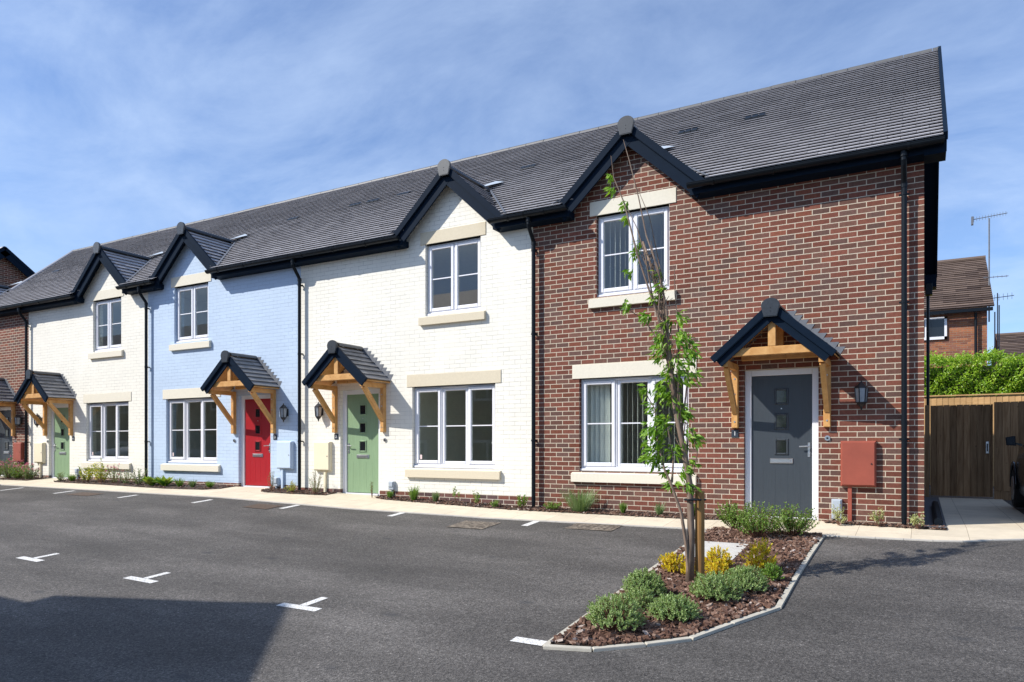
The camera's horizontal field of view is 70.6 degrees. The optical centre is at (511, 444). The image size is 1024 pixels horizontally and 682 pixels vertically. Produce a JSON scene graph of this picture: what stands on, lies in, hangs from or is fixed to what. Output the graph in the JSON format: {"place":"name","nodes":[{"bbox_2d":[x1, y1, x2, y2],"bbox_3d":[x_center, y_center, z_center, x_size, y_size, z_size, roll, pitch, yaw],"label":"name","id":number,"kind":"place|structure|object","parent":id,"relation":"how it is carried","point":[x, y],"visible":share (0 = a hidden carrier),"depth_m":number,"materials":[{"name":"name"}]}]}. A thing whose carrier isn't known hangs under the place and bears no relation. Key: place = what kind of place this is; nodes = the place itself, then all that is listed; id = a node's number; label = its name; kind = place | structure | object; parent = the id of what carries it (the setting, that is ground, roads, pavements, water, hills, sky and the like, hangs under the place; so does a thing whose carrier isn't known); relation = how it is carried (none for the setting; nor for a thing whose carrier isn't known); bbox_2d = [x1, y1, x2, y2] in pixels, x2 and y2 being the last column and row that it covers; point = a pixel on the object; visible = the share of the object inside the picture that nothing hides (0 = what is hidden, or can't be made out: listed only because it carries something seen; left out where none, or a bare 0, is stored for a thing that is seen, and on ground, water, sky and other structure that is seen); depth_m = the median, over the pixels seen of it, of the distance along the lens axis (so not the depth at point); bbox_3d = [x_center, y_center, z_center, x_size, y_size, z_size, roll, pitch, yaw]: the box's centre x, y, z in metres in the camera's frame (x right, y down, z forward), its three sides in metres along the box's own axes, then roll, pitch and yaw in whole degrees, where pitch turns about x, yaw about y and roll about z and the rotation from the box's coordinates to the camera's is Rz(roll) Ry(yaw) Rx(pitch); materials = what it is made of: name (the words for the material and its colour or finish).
{"place":"outdoors","nodes":[
{"label":"outdoors","id":0,"kind":"place"},
{"bbox_2d":[0,477,946,646],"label":"bark mulch","id":1,"kind":"object","parent":0,"point":[788,560],"visible":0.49,"depth_m":6.80,"materials":[{"name":"brown wood"}]},
{"bbox_2d":[0,460,3,476],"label":"flowering plant","id":2,"kind":"object","parent":1,"relation":"on","point":[2,463],"visible":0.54,"depth_m":20.04,"materials":[{"name":"green plant"}]},
{"bbox_2d":[0,456,15,477],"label":"flowering plant","id":3,"kind":"object","parent":1,"relation":"on","point":[6,473],"visible":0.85,"depth_m":19.76,"materials":[{"name":"green plant"}]},
{"bbox_2d":[6,459,27,478],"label":"flowering plant","id":4,"kind":"object","parent":1,"relation":"on","point":[17,475],"visible":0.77,"depth_m":19.48,"materials":[{"name":"green plant"}]},
{"bbox_2d":[19,463,39,478],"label":"flowering plant","id":5,"kind":"object","parent":1,"relation":"on","point":[27,475],"visible":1,"depth_m":19.23,"materials":[{"name":"green plant"}]},
{"bbox_2d":[56,472,66,480],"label":"leafy plant","id":6,"kind":"object","parent":1,"relation":"on","point":[59,478],"visible":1,"depth_m":18.52,"materials":[{"name":"green plant"}]},
{"bbox_2d":[67,474,77,480],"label":"grass tuft","id":7,"kind":"object","parent":1,"relation":"on","point":[71,478],"visible":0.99,"depth_m":18.26,"materials":[{"name":"green plant"}]},
{"bbox_2d":[78,465,95,481],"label":"leafy plant","id":8,"kind":"object","parent":1,"relation":"on","point":[89,475],"visible":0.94,"depth_m":17.91,"materials":[{"name":"green plant"}]},
{"bbox_2d":[90,458,108,481],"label":"leafy plant","id":9,"kind":"object","parent":1,"relation":"on","point":[100,474],"visible":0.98,"depth_m":17.67,"materials":[{"name":"green plant"}]},
{"bbox_2d":[105,463,123,482],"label":"flowering plant","id":10,"kind":"object","parent":1,"relation":"on","point":[113,477],"visible":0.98,"depth_m":17.39,"materials":[{"name":"green plant"}]},
{"bbox_2d":[118,470,130,483],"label":"leafy plant","id":11,"kind":"object","parent":1,"relation":"on","point":[125,480],"visible":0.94,"depth_m":17.14,"materials":[{"name":"green plant"}]},
{"bbox_2d":[129,468,148,483],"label":"leafy plant","id":12,"kind":"object","parent":1,"relation":"on","point":[134,478],"visible":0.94,"depth_m":16.89,"materials":[{"name":"green plant"}]},
{"bbox_2d":[140,476,161,484],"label":"broad leaf plant","id":13,"kind":"object","parent":1,"relation":"on","point":[147,480],"visible":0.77,"depth_m":16.50,"materials":[{"name":"green plant"}]},
{"bbox_2d":[152,475,172,485],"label":"broad leaf plant","id":14,"kind":"object","parent":1,"relation":"on","point":[163,481],"visible":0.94,"depth_m":16.28,"materials":[{"name":"green plant"}]},
{"bbox_2d":[173,478,184,486],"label":"grass tuft","id":15,"kind":"object","parent":1,"relation":"on","point":[180,483],"visible":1,"depth_m":16.11,"materials":[{"name":"green plant"}]},
{"bbox_2d":[188,479,196,486],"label":"grass tuft","id":16,"kind":"object","parent":1,"relation":"on","point":[191,484],"visible":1,"depth_m":15.89,"materials":[{"name":"green plant"}]},
{"bbox_2d":[205,481,214,486],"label":"grass tuft","id":17,"kind":"object","parent":1,"relation":"on","point":[208,484],"visible":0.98,"depth_m":15.68,"materials":[{"name":"green plant"}]},
{"bbox_2d":[267,470,274,489],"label":"wispy plant","id":18,"kind":"object","parent":1,"relation":"on","point":[270,481],"visible":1,"depth_m":14.80,"materials":[{"name":"plant"}]},
{"bbox_2d":[284,480,297,491],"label":"leafy plant","id":19,"kind":"object","parent":1,"relation":"on","point":[292,489],"visible":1,"depth_m":14.53,"materials":[{"name":"green plant"}]},
{"bbox_2d":[309,471,322,492],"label":"leafy plant","id":20,"kind":"object","parent":1,"relation":"on","point":[315,487],"visible":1,"depth_m":14.26,"materials":[{"name":"green plant"}]},
{"bbox_2d":[386,490,393,497],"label":"grass tuft","id":21,"kind":"object","parent":1,"relation":"on","point":[389,494],"visible":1,"depth_m":13.40,"materials":[{"name":"green plant"}]},
{"bbox_2d":[408,485,418,500],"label":"grass tuft","id":22,"kind":"object","parent":1,"relation":"on","point":[414,492],"visible":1,"depth_m":13.11,"materials":[{"name":"green plant"}]},
{"bbox_2d":[432,491,438,501],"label":"grass tuft","id":23,"kind":"object","parent":1,"relation":"on","point":[435,497],"visible":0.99,"depth_m":12.86,"materials":[{"name":"green plant"}]},
{"bbox_2d":[452,486,460,502],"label":"leafy plant","id":24,"kind":"object","parent":1,"relation":"on","point":[454,493],"visible":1,"depth_m":12.65,"materials":[{"name":"green plant"}]},
{"bbox_2d":[473,492,479,503],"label":"leafy plant","id":25,"kind":"object","parent":1,"relation":"on","point":[476,497],"visible":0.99,"depth_m":12.43,"materials":[{"name":"green plant"}]},
{"bbox_2d":[489,499,498,506],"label":"leafy plant","id":26,"kind":"object","parent":1,"relation":"on","point":[495,503],"visible":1,"depth_m":12.19,"materials":[{"name":"green plant"}]},
{"bbox_2d":[517,494,528,507],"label":"leafy plant","id":27,"kind":"object","parent":1,"relation":"on","point":[520,503],"visible":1,"depth_m":11.97,"materials":[{"name":"green plant"}]},
{"bbox_2d":[543,501,561,509],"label":"plant","id":28,"kind":"object","parent":1,"relation":"on","point":[551,506],"visible":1,"depth_m":11.72,"materials":[{"name":"green plant"}]},
{"bbox_2d":[559,485,599,511],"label":"lavender","id":29,"kind":"object","parent":1,"relation":"on","point":[583,504],"visible":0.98,"depth_m":11.42,"materials":[{"name":"green plant"}]},
{"bbox_2d":[585,592,647,630],"bbox_3d":[0.808,1.317,5.710,0.506,0.312,0.456,0,0,30],"label":"hebe shrub","id":30,"kind":"object","parent":1,"relation":"on","point":[624,606],"visible":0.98,"depth_m":5.64,"materials":[{"name":"green plant"}]},
{"bbox_2d":[619,503,627,512],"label":"grass tuft","id":31,"kind":"object","parent":1,"relation":"on","point":[622,507],"visible":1,"depth_m":11.13,"materials":[{"name":"green plant"}]},
{"bbox_2d":[625,585,656,609],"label":"hebe shrub","id":32,"kind":"object","parent":1,"relation":"on","point":[644,599],"visible":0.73,"depth_m":6.19,"materials":[{"name":"green plant"}]},
{"bbox_2d":[621,567,667,596],"bbox_3d":[1.200,1.259,6.597,0.428,0.273,0.381,0,0,30],"label":"hebe shrub","id":33,"kind":"object","parent":1,"relation":"on","point":[647,579],"visible":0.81,"depth_m":6.53,"materials":[{"name":"green plant"}]},
{"bbox_2d":[604,140,706,582],"bbox_3d":[1.400,-0.836,7.173,1.065,4.470,0.429,0,0,30],"label":"cherry tree","id":34,"kind":"object","parent":1,"relation":"on","point":[682,449],"visible":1,"depth_m":7.04,"materials":[{"name":"green plant"}]},
{"bbox_2d":[653,503,665,514],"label":"grass tuft","id":35,"kind":"object","parent":1,"relation":"on","point":[659,510],"visible":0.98,"depth_m":10.85,"materials":[{"name":"green plant"}]},
{"bbox_2d":[658,552,685,572],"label":"golden shrub","id":36,"kind":"object","parent":1,"relation":"on","point":[671,560],"visible":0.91,"depth_m":7.35,"materials":[{"name":"yellow plant"}]},
{"bbox_2d":[645,591,701,621],"bbox_3d":[1.313,1.316,5.921,0.416,0.244,0.427,0,0,-27],"label":"hebe shrub","id":37,"kind":"object","parent":1,"relation":"on","point":[670,606],"visible":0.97,"depth_m":5.84,"materials":[{"name":"green plant"}]},
{"bbox_2d":[680,561,685,573],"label":"golden shrub","id":38,"kind":"object","parent":1,"relation":"on","point":[683,569],"visible":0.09,"depth_m":7.26,"materials":[{"name":"yellow plant"}]},
{"bbox_2d":[695,490,704,578],"bbox_3d":[1.817,0.946,6.990,0.089,1.002,0.089,0,0,30],"label":"tree stake","id":39,"kind":"object","parent":1,"relation":"on","point":[699,536],"visible":0.74,"depth_m":6.96,"materials":[{"name":"brown wood"}]},
{"bbox_2d":[684,498,705,500],"bbox_3d":[1.766,0.530,6.983,0.211,0.022,0.117,0,0,-11],"label":"tree tie","id":40,"kind":"object","parent":39,"relation":"attached to","point":[686,499],"visible":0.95,"depth_m":6.93,"materials":[{"name":"black rubber"}]},
{"bbox_2d":[680,541,747,559],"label":"paving slab","id":41,"kind":"structure","parent":1,"relation":"on","point":[733,550],"depth_m":8.41,"materials":[{"name":"concrete"}]},
{"bbox_2d":[689,570,744,601],"bbox_3d":[1.801,1.248,6.386,0.492,0.278,0.430,0,0,30],"label":"hebe shrub","id":42,"kind":"object","parent":1,"relation":"on","point":[714,588],"visible":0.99,"depth_m":6.31,"materials":[{"name":"green plant"}]},
{"bbox_2d":[705,557,728,574],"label":"golden shrub","id":43,"kind":"object","parent":1,"relation":"on","point":[715,564],"visible":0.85,"depth_m":7.18,"materials":[{"name":"yellow plant"}]},
{"bbox_2d":[705,544,734,565],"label":"golden shrub","id":44,"kind":"object","parent":1,"relation":"on","point":[712,553],"visible":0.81,"depth_m":7.53,"materials":[{"name":"yellow plant"}]},
{"bbox_2d":[725,564,769,591],"bbox_3d":[2.147,1.221,6.633,0.414,0.270,0.397,0,0,30],"label":"hebe shrub","id":45,"kind":"object","parent":1,"relation":"on","point":[750,580],"visible":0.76,"depth_m":6.55,"materials":[{"name":"green plant"}]},
{"bbox_2d":[729,501,787,537],"bbox_3d":[3.059,0.924,8.904,0.684,0.474,0.616,0,0,-3],"label":"leafy shrub","id":46,"kind":"object","parent":1,"relation":"on","point":[763,523],"visible":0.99,"depth_m":8.85,"materials":[{"name":"green plant"}]},
{"bbox_2d":[740,537,777,572],"bbox_3d":[2.462,1.109,7.222,0.365,0.386,0.327,0,0,30],"label":"golden shrub","id":47,"kind":"object","parent":1,"relation":"on","point":[764,550],"visible":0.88,"depth_m":7.17,"materials":[{"name":"yellow plant"}]},
{"bbox_2d":[760,561,784,581],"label":"shrub","id":48,"kind":"object","parent":1,"relation":"on","point":[769,569],"visible":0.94,"depth_m":6.89,"materials":[{"name":"green plant"}]},
{"bbox_2d":[771,502,818,535],"bbox_3d":[3.494,0.926,8.948,0.615,0.432,0.534,0,0,30],"label":"leafy shrub","id":49,"kind":"object","parent":1,"relation":"on","point":[792,525],"visible":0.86,"depth_m":8.87,"materials":[{"name":"green plant"}]},
{"bbox_2d":[0,485,1023,681],"bbox_3d":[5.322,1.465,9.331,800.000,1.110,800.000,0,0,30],"label":"car park","id":50,"kind":"structure","parent":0,"point":[410,597],"depth_m":6.74,"materials":[{"name":"grey asphalt"}]},
{"bbox_2d":[0,246,34,286],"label":"brick house","id":51,"kind":"structure","parent":50,"relation":"on","point":[14,268],"depth_m":27.27,"materials":[{"name":"brown brick"}]},
{"bbox_2d":[0,230,160,475],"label":"terraced house","id":52,"kind":"structure","parent":50,"relation":"on","point":[14,367],"depth_m":20.55,"materials":[{"name":"red brick"}]},
{"bbox_2d":[0,407,11,475],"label":"door","id":53,"kind":"structure","parent":52,"relation":"in","point":[5,432],"depth_m":20.78,"materials":[{"name":"plastic"}]},
{"bbox_2d":[65,492,104,495],"bbox_3d":[-9.169,1.058,15.512,0.840,0.034,0.380,0,0,30],"label":"manhole cover","id":54,"kind":"object","parent":50,"relation":"on","point":[85,493],"visible":1,"depth_m":15.53,"materials":[{"name":"grey metal"}]},
{"bbox_2d":[13,202,302,481],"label":"terraced house","id":55,"kind":"structure","parent":50,"relation":"on","point":[82,391],"depth_m":18.71,"materials":[{"name":"beige paint"}]},
{"bbox_2d":[52,404,69,478],"bbox_3d":[-12.021,-0.082,19.332,1.000,1.985,0.132,0,0,30],"label":"door","id":56,"kind":"structure","parent":55,"relation":"in","point":[60,437],"depth_m":19.37,"materials":[{"name":"green plastic"}]},
{"bbox_2d":[94,298,120,351],"bbox_3d":[-10.148,-3.016,18.256,1.196,1.300,0.115,0,0,30],"label":"window","id":57,"kind":"structure","parent":55,"relation":"in","point":[110,302],"depth_m":18.25,"materials":[{"name":"white plastic"}]},
{"bbox_2d":[88,402,128,461],"bbox_3d":[-10.148,-0.321,18.256,1.796,1.490,0.115,0,0,30],"label":"window","id":58,"kind":"structure","parent":55,"relation":"in","point":[104,457],"depth_m":18.38,"materials":[{"name":"white plastic"}]},
{"bbox_2d":[243,503,282,508],"bbox_3d":[-4.452,1.099,12.903,0.620,0.046,0.400,0,0,30],"label":"manhole cover","id":59,"kind":"object","parent":50,"relation":"on","point":[262,506],"visible":1,"depth_m":12.90,"materials":[{"name":"grey metal"}]},
{"bbox_2d":[1,488,546,645],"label":"bay marking","id":60,"kind":"object","parent":50,"relation":"on","point":[515,639],"visible":1,"depth_m":7.06,"materials":[{"name":"paint"}]},
{"bbox_2d":[134,169,416,489],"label":"terraced house","id":61,"kind":"structure","parent":50,"relation":"on","point":[224,363],"depth_m":16.15,"materials":[{"name":"blue paint"}]},
{"bbox_2d":[176,283,207,342],"bbox_3d":[-7.316,-3.016,16.641,1.196,1.300,0.115,0,0,30],"label":"window","id":62,"kind":"structure","parent":61,"relation":"in","point":[194,337],"depth_m":16.64,"materials":[{"name":"white plastic"}]},
{"bbox_2d":[168,398,216,463],"bbox_3d":[-7.316,-0.321,16.641,1.796,1.490,0.115,0,0,30],"label":"window","id":63,"kind":"structure","parent":61,"relation":"in","point":[186,458],"depth_m":16.76,"materials":[{"name":"white plastic"}]},
{"bbox_2d":[241,394,270,487],"bbox_3d":[-5.489,-0.073,15.606,1.000,2.004,0.131,0,0,30],"label":"door","id":64,"kind":"structure","parent":61,"relation":"in","point":[255,427],"depth_m":15.65,"materials":[{"name":"red plastic"}]},
{"bbox_2d":[288,122,617,507],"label":"terraced house","id":65,"kind":"structure","parent":50,"relation":"on","point":[418,327],"depth_m":13.55,"materials":[{"name":"beige paint"}]},
{"bbox_2d":[343,389,379,495],"bbox_3d":[-2.918,-0.046,14.139,1.000,2.058,0.132,0,0,30],"label":"door","id":66,"kind":"structure","parent":65,"relation":"in","point":[361,425],"depth_m":14.16,"materials":[{"name":"green plastic"}]},
{"bbox_2d":[427,237,480,315],"bbox_3d":[-1.028,-3.016,13.053,1.196,1.300,0.115,0,0,30],"label":"window","id":67,"kind":"structure","parent":65,"relation":"in","point":[455,307],"depth_m":13.04,"materials":[{"name":"white plastic"}]},
{"bbox_2d":[414,384,494,468],"bbox_3d":[-1.028,-0.321,13.053,1.796,1.490,0.115,0,0,30],"label":"window","id":68,"kind":"structure","parent":65,"relation":"in","point":[442,462],"depth_m":13.14,"materials":[{"name":"white plastic"}]},
{"bbox_2d":[446,520,498,528],"bbox_3d":[-0.567,1.187,10.733,0.620,0.047,0.540,0,0,30],"label":"manhole cover","id":69,"kind":"object","parent":50,"relation":"on","point":[474,524],"visible":1,"depth_m":10.73,"materials":[{"name":"metal"}]},
{"bbox_2d":[0,484,1023,541],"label":"pavement edging","id":70,"kind":"object","parent":50,"relation":"on","point":[539,520],"visible":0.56,"depth_m":11.01,"materials":[{"name":"concrete"}]},
{"bbox_2d":[566,523,621,530],"bbox_3d":[1.150,1.158,10.191,0.700,0.037,0.440,0,0,30],"label":"manhole cover","id":71,"kind":"object","parent":50,"relation":"on","point":[603,527],"visible":1,"depth_m":10.19,"materials":[{"name":"metal"}]},
{"bbox_2d":[543,534,824,651],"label":"kerb","id":72,"kind":"structure","parent":50,"relation":"on","point":[547,645],"depth_m":5.60,"materials":[{"name":"concrete"}]},
{"bbox_2d":[925,405,928,496],"bbox_3d":[8.327,0.145,14.501,0.073,1.870,0.100,0,0,30],"label":"gate post","id":73,"kind":"object","parent":50,"relation":"on","point":[926,450],"visible":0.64,"depth_m":14.46,"materials":[{"name":"brown wood"}]},
{"bbox_2d":[930,404,992,496],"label":"wooden gate","id":74,"kind":"structure","parent":73,"relation":"attached to","point":[961,450],"depth_m":14.18,"materials":[{"name":"wood"}]},
{"bbox_2d":[924,497,946,527],"bbox_3d":[6.838,1.042,11.736,0.244,0.007,6.120,0,0,30],"label":"gravel strip","id":75,"kind":"object","parent":50,"relation":"on","point":[928,515],"visible":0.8,"depth_m":11.13,"materials":[{"name":"grey gravel"}]},
{"bbox_2d":[932,501,942,525],"bbox_3d":[6.323,1.000,10.763,0.100,0.100,3.380,0,0,30],"label":"drain pipe","id":76,"kind":"object","parent":75,"relation":"on","point":[937,517],"visible":0.99,"depth_m":9.98,"materials":[{"name":"black plastic"}]},
{"bbox_2d":[924,346,1023,397],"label":"hedge","id":77,"kind":"object","parent":50,"relation":"on","point":[956,378],"visible":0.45,"depth_m":18.87,"materials":[{"name":"green plant"}]},
{"bbox_2d":[994,305,1002,364],"bbox_3d":[19.133,-2.195,27.932,1.262,6.450,0.043,0,0,30],"label":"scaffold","id":78,"kind":"object","parent":50,"relation":"on","point":[998,329],"visible":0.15,"depth_m":28.07,"materials":[{"name":"grey metal"}]},
{"bbox_2d":[992,332,1023,364],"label":"bungalow","id":79,"kind":"object","parent":50,"relation":"on","point":[1012,343],"visible":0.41,"depth_m":35.87,"materials":[{"name":"orange brick"}]},
{"bbox_2d":[994,401,1023,499],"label":"fence","id":80,"kind":"object","parent":50,"relation":"on","point":[1008,419],"visible":0.85,"depth_m":13.80,"materials":[{"name":"brown wood"}]},
{"bbox_2d":[1005,436,1023,507],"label":"parked car","id":81,"kind":"object","parent":50,"relation":"on","point":[1016,482],"visible":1,"depth_m":11.45,"materials":[{"name":"black paint"}]},
{"bbox_2d":[0,476,1023,539],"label":"pavement","id":82,"kind":"structure","parent":0,"point":[971,519],"depth_m":11.47,"materials":[{"name":"beige concrete"}]},
{"bbox_2d":[715,499,752,528],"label":"leafy shrub","id":83,"kind":"object","parent":82,"relation":"on","point":[730,514],"visible":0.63,"depth_m":9.53,"materials":[{"name":"green plant"}]},
{"bbox_2d":[523,46,947,524],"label":"terraced house","id":84,"kind":"structure","parent":82,"relation":"on","point":[794,223],"depth_m":10.57,"materials":[{"name":"red brick"}]},
{"bbox_2d":[597,206,668,296],"bbox_3d":[1.917,-3.016,11.374,1.196,1.300,0.115,0,0,30],"label":"window","id":85,"kind":"structure","parent":84,"relation":"in","point":[634,287],"depth_m":11.36,"materials":[{"name":"white plastic"}]},
{"bbox_2d":[580,375,688,472],"bbox_3d":[1.917,-0.321,11.374,1.796,1.490,0.115,0,0,30],"label":"window","id":86,"kind":"structure","parent":84,"relation":"in","point":[616,465],"depth_m":11.50,"materials":[{"name":"white plastic"}]},
{"bbox_2d":[745,367,817,520],"bbox_3d":[3.836,-0.007,10.287,1.000,2.135,0.131,0,0,30],"label":"door","id":87,"kind":"structure","parent":84,"relation":"in","point":[781,405],"depth_m":10.28,"materials":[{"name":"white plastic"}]},
{"bbox_2d":[831,504,846,524],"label":"variegated plant","id":88,"kind":"object","parent":82,"relation":"on","point":[836,516],"visible":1,"depth_m":9.54,"materials":[{"name":"green plant"}]},
{"bbox_2d":[868,507,884,526],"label":"variegated plant","id":89,"kind":"object","parent":82,"relation":"on","point":[876,519],"visible":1,"depth_m":9.36,"materials":[{"name":"green plant"}]},
{"bbox_2d":[909,511,924,528],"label":"variegated plant","id":90,"kind":"object","parent":82,"relation":"on","point":[915,520],"visible":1,"depth_m":9.12,"materials":[{"name":"green plant"}]},
{"bbox_2d":[924,393,1023,486],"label":"fence","id":91,"kind":"object","parent":82,"relation":"on","point":[965,399],"visible":0.13,"depth_m":18.51,"materials":[{"name":"brown wood"}]},
{"bbox_2d":[0,0,1023,364],"label":"sky","id":92,"kind":"structure","parent":0,"point":[119,119],"materials":[{"name":"blue"}]},
{"bbox_2d":[924,255,994,367],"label":"brick house","id":93,"kind":"structure","parent":0,"point":[961,300],"depth_m":26.43,"materials":[{"name":"tile"}]},
{"bbox_2d":[924,316,946,339],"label":"window","id":94,"kind":"structure","parent":93,"relation":"in","point":[938,325],"depth_m":26.46,"materials":[{"name":"white plastic"}]},
{"bbox_2d":[971,213,1008,321],"bbox_3d":[17.739,-6.606,26.850,1.193,4.071,0.160,0,0,20],"label":"aerial","id":95,"kind":"object","parent":93,"relation":"attached to","point":[972,223],"visible":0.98,"depth_m":26.88,"materials":[{"name":"grey metal"}]},
{"bbox_2d":[996,293,1013,362],"bbox_3d":[19.472,-4.291,28.890,0.985,3.642,0.500,0,0,30],"label":"aerial","id":96,"kind":"object","parent":93,"relation":"attached to","point":[997,297],"visible":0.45,"depth_m":28.90,"materials":[{"name":"grey metal"}]}
]}

